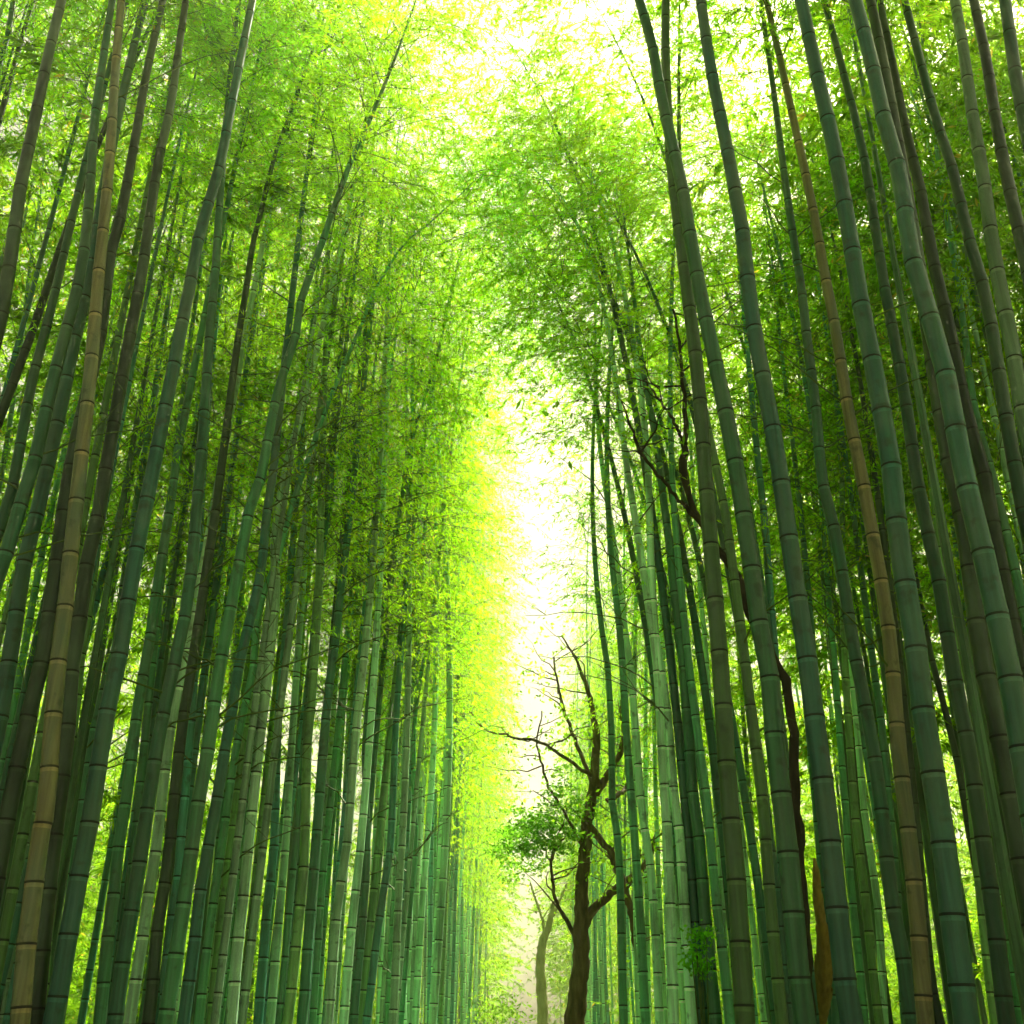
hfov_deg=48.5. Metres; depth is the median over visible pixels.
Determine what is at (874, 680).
bamboo
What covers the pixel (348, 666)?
bamboo
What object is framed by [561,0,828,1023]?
bamboo
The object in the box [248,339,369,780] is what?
bamboo
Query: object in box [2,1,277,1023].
bamboo
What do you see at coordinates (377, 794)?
bamboo
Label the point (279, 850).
bamboo
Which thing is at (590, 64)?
bamboo
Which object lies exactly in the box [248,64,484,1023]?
bamboo
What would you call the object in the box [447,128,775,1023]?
bamboo
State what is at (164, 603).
bamboo
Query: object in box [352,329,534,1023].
bamboo
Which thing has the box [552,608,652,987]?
bamboo
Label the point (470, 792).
bamboo
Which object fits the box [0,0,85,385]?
bamboo
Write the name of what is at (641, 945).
bamboo
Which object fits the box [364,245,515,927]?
bamboo
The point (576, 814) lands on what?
bamboo
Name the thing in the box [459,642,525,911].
bamboo
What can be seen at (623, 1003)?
bamboo
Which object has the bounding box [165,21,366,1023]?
bamboo
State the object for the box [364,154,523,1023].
bamboo
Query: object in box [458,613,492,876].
bamboo
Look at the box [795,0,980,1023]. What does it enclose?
bamboo
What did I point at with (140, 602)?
bamboo
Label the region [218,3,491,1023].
bamboo
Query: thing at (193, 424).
bamboo
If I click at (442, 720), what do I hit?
bamboo
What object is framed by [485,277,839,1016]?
leaning tree
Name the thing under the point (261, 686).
bamboo
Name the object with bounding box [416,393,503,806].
bamboo
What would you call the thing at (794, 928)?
bamboo
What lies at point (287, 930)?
bamboo
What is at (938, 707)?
bamboo
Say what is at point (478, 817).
bamboo
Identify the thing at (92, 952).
bamboo
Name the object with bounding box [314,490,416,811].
bamboo
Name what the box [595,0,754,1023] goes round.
bamboo
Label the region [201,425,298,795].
bamboo
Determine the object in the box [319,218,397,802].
bamboo
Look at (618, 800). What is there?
bamboo
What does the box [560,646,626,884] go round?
bamboo
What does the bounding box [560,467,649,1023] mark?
bamboo
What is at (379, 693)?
bamboo
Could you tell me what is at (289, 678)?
bamboo
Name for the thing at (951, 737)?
bamboo
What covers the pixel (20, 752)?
bamboo
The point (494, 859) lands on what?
bamboo
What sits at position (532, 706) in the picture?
sky
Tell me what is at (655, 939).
bamboo
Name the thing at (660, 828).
bamboo
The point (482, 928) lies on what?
bamboo
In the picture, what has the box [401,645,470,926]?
bamboo
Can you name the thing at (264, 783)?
bamboo
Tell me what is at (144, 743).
bamboo
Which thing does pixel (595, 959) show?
bamboo
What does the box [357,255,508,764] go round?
bamboo
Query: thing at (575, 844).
bamboo
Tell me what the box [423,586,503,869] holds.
bamboo
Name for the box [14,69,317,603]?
bamboo
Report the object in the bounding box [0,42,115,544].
bamboo
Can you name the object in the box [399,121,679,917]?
bamboo
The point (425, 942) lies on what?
bamboo
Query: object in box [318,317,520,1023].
bamboo
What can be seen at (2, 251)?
bamboo
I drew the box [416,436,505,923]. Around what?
bamboo
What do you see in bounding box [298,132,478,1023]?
bamboo
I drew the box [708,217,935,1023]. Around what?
bamboo
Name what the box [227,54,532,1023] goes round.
bamboo
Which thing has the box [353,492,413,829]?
bamboo
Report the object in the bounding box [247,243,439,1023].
bamboo
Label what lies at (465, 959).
bamboo
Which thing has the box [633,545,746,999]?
bamboo
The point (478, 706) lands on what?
bamboo
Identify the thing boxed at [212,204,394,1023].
bamboo
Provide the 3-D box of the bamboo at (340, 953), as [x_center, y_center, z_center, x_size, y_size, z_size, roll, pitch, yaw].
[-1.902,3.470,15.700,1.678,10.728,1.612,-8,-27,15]
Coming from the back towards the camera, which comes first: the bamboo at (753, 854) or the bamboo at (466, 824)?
the bamboo at (466, 824)
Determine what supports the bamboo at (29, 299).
on the ground
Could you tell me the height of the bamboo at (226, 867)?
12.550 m
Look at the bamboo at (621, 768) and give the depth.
28.20 m
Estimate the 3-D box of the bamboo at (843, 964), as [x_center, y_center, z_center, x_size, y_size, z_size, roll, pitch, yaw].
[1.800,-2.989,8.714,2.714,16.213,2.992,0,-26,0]
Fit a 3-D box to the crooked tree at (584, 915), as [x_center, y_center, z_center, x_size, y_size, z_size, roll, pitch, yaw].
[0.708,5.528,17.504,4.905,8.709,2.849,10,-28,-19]
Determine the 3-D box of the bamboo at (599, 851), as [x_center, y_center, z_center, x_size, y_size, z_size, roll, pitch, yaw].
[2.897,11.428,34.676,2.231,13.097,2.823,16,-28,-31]
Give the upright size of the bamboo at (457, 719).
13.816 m
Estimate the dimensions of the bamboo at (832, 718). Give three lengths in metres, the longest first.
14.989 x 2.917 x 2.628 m
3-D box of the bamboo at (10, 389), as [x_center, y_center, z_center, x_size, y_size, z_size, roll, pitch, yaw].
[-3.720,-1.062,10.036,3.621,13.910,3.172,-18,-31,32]
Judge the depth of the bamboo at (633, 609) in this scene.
22.49 m
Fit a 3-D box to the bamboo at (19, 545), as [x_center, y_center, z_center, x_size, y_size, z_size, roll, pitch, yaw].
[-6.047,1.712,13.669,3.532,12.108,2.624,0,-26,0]
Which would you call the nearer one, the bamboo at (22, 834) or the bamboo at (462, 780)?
the bamboo at (22, 834)
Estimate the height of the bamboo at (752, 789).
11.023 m
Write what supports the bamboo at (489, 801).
on the ground
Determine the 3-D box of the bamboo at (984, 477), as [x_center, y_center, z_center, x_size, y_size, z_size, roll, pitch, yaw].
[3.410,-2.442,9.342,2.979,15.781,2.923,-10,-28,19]
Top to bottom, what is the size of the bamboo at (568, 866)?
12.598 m
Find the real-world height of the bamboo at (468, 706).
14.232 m
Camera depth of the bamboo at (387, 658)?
16.83 m
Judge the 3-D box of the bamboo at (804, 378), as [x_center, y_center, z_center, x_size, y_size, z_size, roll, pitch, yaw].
[3.287,-0.046,12.512,3.630,14.254,3.036,0,-26,0]
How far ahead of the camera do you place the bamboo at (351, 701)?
15.25 m
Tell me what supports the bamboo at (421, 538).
on the ground
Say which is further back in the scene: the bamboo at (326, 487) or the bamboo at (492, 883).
the bamboo at (492, 883)
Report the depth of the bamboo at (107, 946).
10.62 m
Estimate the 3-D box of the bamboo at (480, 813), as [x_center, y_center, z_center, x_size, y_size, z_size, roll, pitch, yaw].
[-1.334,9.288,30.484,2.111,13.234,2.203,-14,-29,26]
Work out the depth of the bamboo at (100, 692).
12.07 m
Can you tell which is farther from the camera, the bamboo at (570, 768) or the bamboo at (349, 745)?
the bamboo at (570, 768)
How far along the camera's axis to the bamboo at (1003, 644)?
6.75 m
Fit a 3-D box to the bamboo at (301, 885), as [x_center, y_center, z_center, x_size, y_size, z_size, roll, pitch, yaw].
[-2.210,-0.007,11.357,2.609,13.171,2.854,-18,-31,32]
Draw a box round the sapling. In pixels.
[675,917,726,1023]
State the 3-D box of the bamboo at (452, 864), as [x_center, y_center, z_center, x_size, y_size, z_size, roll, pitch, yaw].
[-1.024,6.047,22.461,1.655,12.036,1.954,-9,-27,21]
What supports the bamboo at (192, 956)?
on the ground
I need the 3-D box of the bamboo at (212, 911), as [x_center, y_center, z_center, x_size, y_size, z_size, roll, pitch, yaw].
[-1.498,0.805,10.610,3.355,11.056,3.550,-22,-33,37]
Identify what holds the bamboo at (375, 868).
on the ground
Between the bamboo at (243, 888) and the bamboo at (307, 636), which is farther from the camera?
the bamboo at (307, 636)
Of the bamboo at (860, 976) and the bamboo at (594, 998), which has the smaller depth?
the bamboo at (860, 976)
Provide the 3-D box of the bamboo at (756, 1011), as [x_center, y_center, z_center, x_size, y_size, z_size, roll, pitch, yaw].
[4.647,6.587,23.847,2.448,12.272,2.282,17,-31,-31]
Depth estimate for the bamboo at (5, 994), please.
11.73 m
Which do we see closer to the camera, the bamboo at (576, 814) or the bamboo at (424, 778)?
the bamboo at (424, 778)
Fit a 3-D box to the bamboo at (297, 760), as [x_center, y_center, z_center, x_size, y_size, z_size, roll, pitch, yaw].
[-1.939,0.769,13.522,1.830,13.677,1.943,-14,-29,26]
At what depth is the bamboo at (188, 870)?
10.64 m
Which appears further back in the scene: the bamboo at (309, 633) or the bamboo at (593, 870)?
the bamboo at (593, 870)
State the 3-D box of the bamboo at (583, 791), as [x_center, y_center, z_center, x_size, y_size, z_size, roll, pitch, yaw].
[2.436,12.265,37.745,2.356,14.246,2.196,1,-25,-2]
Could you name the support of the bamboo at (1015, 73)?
on the ground
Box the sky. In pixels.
[0,0,1023,1023]
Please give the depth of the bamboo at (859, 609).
17.32 m
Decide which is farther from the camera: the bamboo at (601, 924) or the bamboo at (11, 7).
the bamboo at (601, 924)
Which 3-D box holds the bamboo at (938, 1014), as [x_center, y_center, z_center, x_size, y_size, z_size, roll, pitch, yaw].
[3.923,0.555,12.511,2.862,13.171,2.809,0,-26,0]
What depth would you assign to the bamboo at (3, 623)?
11.64 m
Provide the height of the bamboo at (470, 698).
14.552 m
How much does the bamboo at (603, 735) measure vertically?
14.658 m
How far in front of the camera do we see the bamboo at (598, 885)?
33.90 m
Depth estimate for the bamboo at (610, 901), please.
32.11 m
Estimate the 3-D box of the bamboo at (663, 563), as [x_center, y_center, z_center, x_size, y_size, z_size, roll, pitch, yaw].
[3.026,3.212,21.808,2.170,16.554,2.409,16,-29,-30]
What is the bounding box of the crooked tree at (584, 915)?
[427,602,707,1023]
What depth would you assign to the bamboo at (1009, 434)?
9.21 m
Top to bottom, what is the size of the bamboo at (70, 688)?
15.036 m
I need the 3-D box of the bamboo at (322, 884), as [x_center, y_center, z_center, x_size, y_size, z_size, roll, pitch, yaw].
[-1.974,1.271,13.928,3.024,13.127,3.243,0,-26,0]
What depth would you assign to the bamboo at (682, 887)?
12.69 m
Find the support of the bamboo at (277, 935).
on the ground
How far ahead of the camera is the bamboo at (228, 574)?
14.01 m
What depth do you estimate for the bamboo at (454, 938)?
22.33 m
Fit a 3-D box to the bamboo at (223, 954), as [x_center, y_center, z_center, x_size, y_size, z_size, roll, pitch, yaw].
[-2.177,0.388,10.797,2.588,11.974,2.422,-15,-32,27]
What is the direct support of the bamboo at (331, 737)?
on the ground
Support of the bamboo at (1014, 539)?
on the ground
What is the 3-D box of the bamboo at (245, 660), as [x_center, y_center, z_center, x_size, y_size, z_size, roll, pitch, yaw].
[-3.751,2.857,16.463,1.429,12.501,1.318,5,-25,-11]
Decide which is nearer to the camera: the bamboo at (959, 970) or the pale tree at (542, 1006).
the bamboo at (959, 970)
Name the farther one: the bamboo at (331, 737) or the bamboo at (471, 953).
the bamboo at (471, 953)
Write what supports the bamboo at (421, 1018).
on the ground
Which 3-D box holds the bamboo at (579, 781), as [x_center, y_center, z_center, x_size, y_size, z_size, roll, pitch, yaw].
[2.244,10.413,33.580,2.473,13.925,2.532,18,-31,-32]
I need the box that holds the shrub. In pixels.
[457,973,535,1023]
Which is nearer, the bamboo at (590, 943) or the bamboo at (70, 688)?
the bamboo at (70, 688)
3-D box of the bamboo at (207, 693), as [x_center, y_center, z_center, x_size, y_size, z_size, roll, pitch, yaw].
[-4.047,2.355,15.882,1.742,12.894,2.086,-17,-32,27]
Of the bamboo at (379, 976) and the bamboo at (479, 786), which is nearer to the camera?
the bamboo at (379, 976)
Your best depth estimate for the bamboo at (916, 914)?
8.65 m
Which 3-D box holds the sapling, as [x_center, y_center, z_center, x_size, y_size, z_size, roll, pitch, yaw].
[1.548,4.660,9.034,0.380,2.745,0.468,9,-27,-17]
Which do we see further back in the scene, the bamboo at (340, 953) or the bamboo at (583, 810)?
the bamboo at (583, 810)
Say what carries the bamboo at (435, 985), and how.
on the ground
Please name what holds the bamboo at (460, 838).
on the ground
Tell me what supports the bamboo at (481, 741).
on the ground
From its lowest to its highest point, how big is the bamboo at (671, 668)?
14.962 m
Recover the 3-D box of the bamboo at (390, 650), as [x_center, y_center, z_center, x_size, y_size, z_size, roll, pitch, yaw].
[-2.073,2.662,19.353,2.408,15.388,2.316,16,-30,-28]
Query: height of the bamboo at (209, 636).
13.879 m
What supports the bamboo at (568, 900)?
on the ground
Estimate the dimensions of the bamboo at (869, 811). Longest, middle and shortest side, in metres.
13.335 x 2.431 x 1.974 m
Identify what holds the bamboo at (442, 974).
on the ground
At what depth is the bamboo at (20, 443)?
10.45 m
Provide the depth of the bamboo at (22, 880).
11.90 m
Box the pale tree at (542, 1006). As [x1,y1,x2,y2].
[485,857,605,1023]
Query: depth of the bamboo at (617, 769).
23.67 m
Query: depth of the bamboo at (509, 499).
25.17 m
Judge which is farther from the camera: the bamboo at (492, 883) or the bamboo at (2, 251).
the bamboo at (492, 883)
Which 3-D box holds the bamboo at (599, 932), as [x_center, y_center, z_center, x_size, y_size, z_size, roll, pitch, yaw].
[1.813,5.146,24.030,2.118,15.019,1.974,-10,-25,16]
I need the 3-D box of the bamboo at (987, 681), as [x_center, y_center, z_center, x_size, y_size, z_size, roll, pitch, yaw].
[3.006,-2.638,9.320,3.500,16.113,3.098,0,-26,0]
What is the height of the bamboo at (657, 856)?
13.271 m
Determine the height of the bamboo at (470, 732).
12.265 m
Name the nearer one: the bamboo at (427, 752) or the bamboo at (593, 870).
the bamboo at (427, 752)
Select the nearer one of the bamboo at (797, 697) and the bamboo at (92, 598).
the bamboo at (92, 598)
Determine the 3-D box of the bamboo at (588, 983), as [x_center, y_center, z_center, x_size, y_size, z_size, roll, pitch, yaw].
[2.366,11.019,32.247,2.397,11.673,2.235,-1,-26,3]
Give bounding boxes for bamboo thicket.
[0,0,1023,1023]
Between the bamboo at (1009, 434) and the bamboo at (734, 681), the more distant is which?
the bamboo at (734, 681)
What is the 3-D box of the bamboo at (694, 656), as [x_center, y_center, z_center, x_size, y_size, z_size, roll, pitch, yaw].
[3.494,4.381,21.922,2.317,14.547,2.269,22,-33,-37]
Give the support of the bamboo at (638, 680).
on the ground
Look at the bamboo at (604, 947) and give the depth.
28.44 m
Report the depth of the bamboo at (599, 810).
31.19 m
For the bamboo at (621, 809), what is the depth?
33.04 m
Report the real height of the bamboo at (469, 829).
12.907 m
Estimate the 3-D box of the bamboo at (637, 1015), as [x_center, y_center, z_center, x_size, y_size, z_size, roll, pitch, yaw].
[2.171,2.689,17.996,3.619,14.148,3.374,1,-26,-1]
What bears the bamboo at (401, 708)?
on the ground
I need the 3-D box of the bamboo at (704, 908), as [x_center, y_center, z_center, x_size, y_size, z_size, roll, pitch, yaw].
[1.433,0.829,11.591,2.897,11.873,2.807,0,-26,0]
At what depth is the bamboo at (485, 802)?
29.44 m
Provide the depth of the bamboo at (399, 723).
20.02 m
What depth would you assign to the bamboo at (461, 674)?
21.31 m
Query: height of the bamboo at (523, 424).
12.478 m
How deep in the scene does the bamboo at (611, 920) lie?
39.44 m
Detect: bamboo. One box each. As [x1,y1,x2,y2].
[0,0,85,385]
[0,0,128,433]
[0,0,143,128]
[0,0,158,432]
[0,0,176,175]
[0,0,232,350]
[0,0,243,591]
[0,0,284,429]
[0,0,297,988]
[0,0,299,758]
[0,0,309,906]
[0,0,319,543]
[0,7,163,495]
[0,8,208,646]
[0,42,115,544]
[0,88,320,1004]
[0,115,231,781]
[0,142,241,805]
[0,167,267,1011]
[0,207,172,1023]
[0,248,149,659]
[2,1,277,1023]
[2,26,309,896]
[9,0,198,1023]
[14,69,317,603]
[20,0,299,1001]
[30,0,312,1023]
[42,0,391,1023]
[59,0,331,906]
[77,0,352,1023]
[77,206,277,1023]
[93,0,382,1023]
[96,232,286,717]
[97,110,345,977]
[101,60,327,1005]
[106,48,310,1023]
[123,0,427,1023]
[123,52,386,1023]
[131,0,444,1023]
[132,225,332,726]
[138,21,344,1023]
[144,0,506,1023]
[147,183,409,1023]
[149,246,392,1023]
[152,133,570,1023]
[155,145,404,1023]
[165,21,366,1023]
[169,117,457,1023]
[171,96,427,1023]
[171,311,297,1023]
[172,0,439,1023]
[173,323,293,1023]
[177,80,437,1023]
[193,0,493,1023]
[197,596,306,860]
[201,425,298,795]
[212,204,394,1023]
[212,367,308,958]
[215,249,392,1023]
[217,11,468,1023]
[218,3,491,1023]
[218,179,382,1020]
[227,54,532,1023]
[231,369,351,777]
[234,297,389,981]
[237,0,468,1023]
[240,140,522,1023]
[242,2,472,994]
[245,223,409,1020]
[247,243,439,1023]
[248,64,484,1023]
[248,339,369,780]
[252,171,476,1023]
[256,180,541,1023]
[263,136,438,1023]
[264,211,468,844]
[270,370,354,742]
[275,0,446,1023]
[276,219,445,868]
[282,263,452,1023]
[285,288,443,1023]
[294,191,524,1023]
[295,208,536,1023]
[295,521,384,957]
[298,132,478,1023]
[311,427,433,1023]
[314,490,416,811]
[317,211,491,1023]
[317,337,444,768]
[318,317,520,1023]
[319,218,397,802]
[320,224,520,1023]
[320,255,497,893]
[325,196,573,1023]
[325,248,531,1023]
[334,463,558,1023]
[335,206,513,925]
[338,139,535,1023]
[341,351,561,927]
[342,439,467,1023]
[342,442,463,813]
[344,320,484,1023]
[346,323,467,892]
[346,334,507,818]
[350,348,491,1023]
[350,358,492,1023]
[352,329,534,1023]
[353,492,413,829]
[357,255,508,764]
[359,325,482,989]
[360,429,492,783]
[361,541,478,817]
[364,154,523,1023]
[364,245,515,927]
[364,313,490,1023]
[383,368,491,1023]
[387,299,513,1023]
[389,0,707,1023]
[398,444,498,869]
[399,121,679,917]
[399,420,515,1023]
[399,435,504,823]
[399,471,489,894]
[399,503,490,1023]
[400,424,539,1023]
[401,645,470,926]
[413,84,771,1023]
[415,64,735,982]
[416,375,524,1020]
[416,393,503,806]
[416,423,534,1023]
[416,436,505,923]
[416,678,445,1023]
[416,758,427,1023]
[419,507,498,874]
[419,591,493,886]
[420,439,491,919]
[422,626,515,966]
[423,519,522,1023]
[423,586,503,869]
[423,610,502,901]
[423,625,519,1023]
[424,508,519,1023]
[425,466,519,1023]
[425,538,504,1023]
[428,418,532,1023]
[435,224,734,1016]
[437,498,492,832]
[437,504,522,1021]
[437,553,506,887]
[437,629,490,945]
[438,469,519,825]
[439,599,495,1023]
[441,657,493,907]
[445,45,793,1023]
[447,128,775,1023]
[447,728,526,1023]
[454,636,504,1023]
[457,603,507,889]
[457,629,500,902]
[457,638,522,1023]
[457,689,504,1023]
[458,0,819,1023]
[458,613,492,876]
[458,644,520,1012]
[459,588,513,1023]
[459,615,519,940]
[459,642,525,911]
[464,35,751,1023]
[464,692,523,1023]
[465,547,534,1023]
[467,631,508,899]
[468,675,518,1023]
[475,723,502,1023]
[476,673,532,1023]
[491,109,743,1023]
[498,151,721,1023]
[514,124,780,1023]
[514,205,734,1023]
[535,308,756,1023]
[539,609,607,948]
[543,67,832,1023]
[543,717,612,966]
[549,575,622,1023]
[551,713,616,973]
[551,791,592,942]
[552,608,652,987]
[552,644,641,1023]
[553,439,627,1023]
[554,585,639,1023]
[554,677,603,908]
[554,701,616,1023]
[555,646,613,982]
[555,670,627,1023]
[556,0,815,1023]
[556,641,626,1023]
[557,701,622,1023]
[558,540,623,1023]
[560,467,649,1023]
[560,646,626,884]
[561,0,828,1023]
[561,85,835,1023]
[562,748,610,931]
[563,585,648,884]
[563,799,615,943]
[565,323,698,1023]
[565,642,640,1023]
[565,658,629,1023]
[566,586,640,1023]
[566,635,661,901]
[568,531,667,1023]
[568,714,612,1023]
[569,309,738,1023]
[570,530,698,1022]
[570,622,631,898]
[571,579,657,1023]
[571,705,626,945]
[572,563,629,1023]
[573,660,614,1023]
[579,533,660,859]
[580,666,655,914]
[582,398,741,1023]
[585,495,713,847]
[587,715,631,935]
[588,171,742,1023]
[588,419,708,789]
[588,679,626,949]
[591,576,657,860]
[592,0,965,1023]
[592,801,617,1017]
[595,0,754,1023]
[595,533,679,966]
[596,247,799,1023]
[599,306,754,739]
[599,480,748,1020]
[600,253,789,1023]
[602,45,856,884]
[604,493,706,900]
[605,318,711,747]
[609,442,770,835]
[624,122,911,1023]
[626,420,757,815]
[628,18,954,851]
[629,352,761,766]
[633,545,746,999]
[634,477,712,803]
[650,0,863,1023]
[650,0,967,1023]
[663,470,771,841]
[679,568,762,1023]
[680,0,1015,1023]
[682,102,1001,1023]
[695,182,926,1023]
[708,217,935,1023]
[713,113,959,1023]
[724,508,840,822]
[726,76,992,1023]
[745,372,885,1023]
[757,204,1016,875]
[758,435,881,880]
[768,0,1023,550]
[770,10,1022,1023]
[770,307,948,725]
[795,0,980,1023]
[796,0,1023,939]
[806,0,1023,599]
[806,0,1023,634]
[811,0,1023,837]
[817,0,1023,678]
[821,225,1022,1023]
[827,0,1023,459]
[842,566,947,768]
[850,318,1001,902]
[890,141,1023,567]
[891,0,1023,286]
[893,0,1023,444]
[987,0,1023,152]
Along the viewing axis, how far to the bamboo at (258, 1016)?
11.85 m
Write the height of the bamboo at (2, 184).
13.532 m
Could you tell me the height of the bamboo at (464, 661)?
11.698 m
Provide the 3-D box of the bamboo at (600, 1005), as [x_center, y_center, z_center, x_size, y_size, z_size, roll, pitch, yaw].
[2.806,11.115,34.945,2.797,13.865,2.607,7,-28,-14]
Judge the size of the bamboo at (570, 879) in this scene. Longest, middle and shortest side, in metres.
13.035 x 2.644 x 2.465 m
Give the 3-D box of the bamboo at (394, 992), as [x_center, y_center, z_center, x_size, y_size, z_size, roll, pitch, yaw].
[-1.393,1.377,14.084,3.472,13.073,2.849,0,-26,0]
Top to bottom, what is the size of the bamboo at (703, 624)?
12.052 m
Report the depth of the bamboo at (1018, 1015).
13.76 m
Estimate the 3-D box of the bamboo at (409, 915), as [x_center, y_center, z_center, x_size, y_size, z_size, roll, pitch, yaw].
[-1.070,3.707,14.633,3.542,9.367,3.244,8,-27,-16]
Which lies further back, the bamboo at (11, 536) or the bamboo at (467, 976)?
the bamboo at (467, 976)
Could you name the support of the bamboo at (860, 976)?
on the ground
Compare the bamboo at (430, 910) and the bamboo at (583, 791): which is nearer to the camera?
the bamboo at (430, 910)
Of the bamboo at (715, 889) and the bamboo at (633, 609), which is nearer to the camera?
the bamboo at (715, 889)
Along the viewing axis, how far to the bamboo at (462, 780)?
26.00 m
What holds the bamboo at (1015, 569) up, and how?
on the ground
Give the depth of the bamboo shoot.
10.44 m
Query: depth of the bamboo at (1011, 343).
8.62 m
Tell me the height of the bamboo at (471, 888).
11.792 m
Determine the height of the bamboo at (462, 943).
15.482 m
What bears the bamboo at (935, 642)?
on the ground
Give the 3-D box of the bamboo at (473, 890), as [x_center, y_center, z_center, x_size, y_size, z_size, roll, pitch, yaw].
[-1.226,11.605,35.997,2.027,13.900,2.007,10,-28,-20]
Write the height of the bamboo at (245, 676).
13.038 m
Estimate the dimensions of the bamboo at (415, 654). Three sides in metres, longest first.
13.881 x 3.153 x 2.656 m
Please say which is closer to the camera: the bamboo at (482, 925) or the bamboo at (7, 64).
the bamboo at (7, 64)
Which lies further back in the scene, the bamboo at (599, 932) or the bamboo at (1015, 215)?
the bamboo at (599, 932)
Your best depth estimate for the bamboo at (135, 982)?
11.14 m
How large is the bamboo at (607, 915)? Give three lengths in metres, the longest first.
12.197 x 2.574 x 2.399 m
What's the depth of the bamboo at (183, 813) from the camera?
11.58 m
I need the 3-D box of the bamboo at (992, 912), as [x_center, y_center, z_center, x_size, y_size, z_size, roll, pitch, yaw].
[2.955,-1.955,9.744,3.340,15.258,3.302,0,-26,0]
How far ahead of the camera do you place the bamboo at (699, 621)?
17.68 m
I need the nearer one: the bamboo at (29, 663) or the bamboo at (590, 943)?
the bamboo at (29, 663)
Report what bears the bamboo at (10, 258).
on the ground
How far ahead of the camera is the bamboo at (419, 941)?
14.87 m
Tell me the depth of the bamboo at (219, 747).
22.31 m
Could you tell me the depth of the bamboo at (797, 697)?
24.07 m
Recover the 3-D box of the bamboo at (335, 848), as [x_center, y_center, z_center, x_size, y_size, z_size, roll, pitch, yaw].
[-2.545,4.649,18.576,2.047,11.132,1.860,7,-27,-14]
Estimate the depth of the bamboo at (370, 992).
13.68 m
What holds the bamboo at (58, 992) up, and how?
on the ground
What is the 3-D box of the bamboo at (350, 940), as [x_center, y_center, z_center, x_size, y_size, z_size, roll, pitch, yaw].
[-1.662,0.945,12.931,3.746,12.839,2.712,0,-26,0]
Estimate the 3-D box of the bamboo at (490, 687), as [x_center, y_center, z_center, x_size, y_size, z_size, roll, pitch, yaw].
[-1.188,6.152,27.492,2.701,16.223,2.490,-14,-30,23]
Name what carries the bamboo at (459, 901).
on the ground
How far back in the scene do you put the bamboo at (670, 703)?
25.73 m
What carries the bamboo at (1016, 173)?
on the ground
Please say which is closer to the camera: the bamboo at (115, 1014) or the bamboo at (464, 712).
the bamboo at (115, 1014)
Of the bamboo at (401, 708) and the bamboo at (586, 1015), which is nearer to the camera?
the bamboo at (401, 708)
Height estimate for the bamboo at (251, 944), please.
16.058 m
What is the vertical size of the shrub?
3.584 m
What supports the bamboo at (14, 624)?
on the ground
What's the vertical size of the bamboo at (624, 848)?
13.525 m
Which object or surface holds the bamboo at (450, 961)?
on the ground
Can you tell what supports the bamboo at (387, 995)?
on the ground
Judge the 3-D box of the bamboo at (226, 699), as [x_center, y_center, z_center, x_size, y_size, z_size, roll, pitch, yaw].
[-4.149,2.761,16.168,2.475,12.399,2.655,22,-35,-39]
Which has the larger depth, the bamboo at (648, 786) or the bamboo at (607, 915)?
the bamboo at (607, 915)
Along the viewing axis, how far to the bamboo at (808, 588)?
13.46 m
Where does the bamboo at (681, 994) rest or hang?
on the ground
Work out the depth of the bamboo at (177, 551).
11.72 m
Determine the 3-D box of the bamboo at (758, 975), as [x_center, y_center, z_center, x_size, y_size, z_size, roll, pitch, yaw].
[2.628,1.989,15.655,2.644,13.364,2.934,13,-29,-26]
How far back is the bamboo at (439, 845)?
16.95 m
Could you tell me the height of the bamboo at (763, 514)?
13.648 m
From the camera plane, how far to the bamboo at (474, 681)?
21.67 m
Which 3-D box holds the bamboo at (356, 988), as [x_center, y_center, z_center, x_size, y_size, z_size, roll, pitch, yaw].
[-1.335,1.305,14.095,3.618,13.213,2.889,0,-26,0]
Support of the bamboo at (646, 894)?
on the ground
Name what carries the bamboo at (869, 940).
on the ground
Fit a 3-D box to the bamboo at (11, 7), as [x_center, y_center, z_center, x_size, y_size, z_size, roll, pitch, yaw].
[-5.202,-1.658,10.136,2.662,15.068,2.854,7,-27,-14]
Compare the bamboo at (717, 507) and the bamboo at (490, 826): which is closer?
the bamboo at (717, 507)
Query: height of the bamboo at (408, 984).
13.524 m
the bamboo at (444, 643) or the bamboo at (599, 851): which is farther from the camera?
the bamboo at (599, 851)
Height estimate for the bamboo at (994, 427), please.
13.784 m
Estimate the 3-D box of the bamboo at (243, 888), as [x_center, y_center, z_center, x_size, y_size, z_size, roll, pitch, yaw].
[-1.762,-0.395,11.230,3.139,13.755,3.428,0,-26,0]
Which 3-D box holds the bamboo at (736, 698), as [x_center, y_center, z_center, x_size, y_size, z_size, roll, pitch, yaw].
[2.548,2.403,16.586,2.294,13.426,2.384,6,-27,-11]
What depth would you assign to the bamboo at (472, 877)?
27.89 m
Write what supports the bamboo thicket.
on the ground
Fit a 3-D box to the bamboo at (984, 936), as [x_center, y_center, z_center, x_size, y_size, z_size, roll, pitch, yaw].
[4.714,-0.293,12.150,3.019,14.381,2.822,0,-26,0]
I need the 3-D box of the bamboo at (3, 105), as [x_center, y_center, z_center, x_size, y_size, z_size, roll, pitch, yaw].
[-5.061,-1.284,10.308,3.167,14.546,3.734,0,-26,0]
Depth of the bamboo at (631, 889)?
31.48 m
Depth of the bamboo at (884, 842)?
9.61 m
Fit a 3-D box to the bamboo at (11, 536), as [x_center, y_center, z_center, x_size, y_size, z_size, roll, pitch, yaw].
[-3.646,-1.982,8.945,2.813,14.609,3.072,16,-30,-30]
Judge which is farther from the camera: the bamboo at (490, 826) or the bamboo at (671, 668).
the bamboo at (490, 826)
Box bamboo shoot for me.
[812,858,832,1023]
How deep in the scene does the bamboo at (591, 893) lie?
34.51 m
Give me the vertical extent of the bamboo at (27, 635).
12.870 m
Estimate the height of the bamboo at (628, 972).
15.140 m
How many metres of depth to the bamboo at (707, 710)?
13.57 m

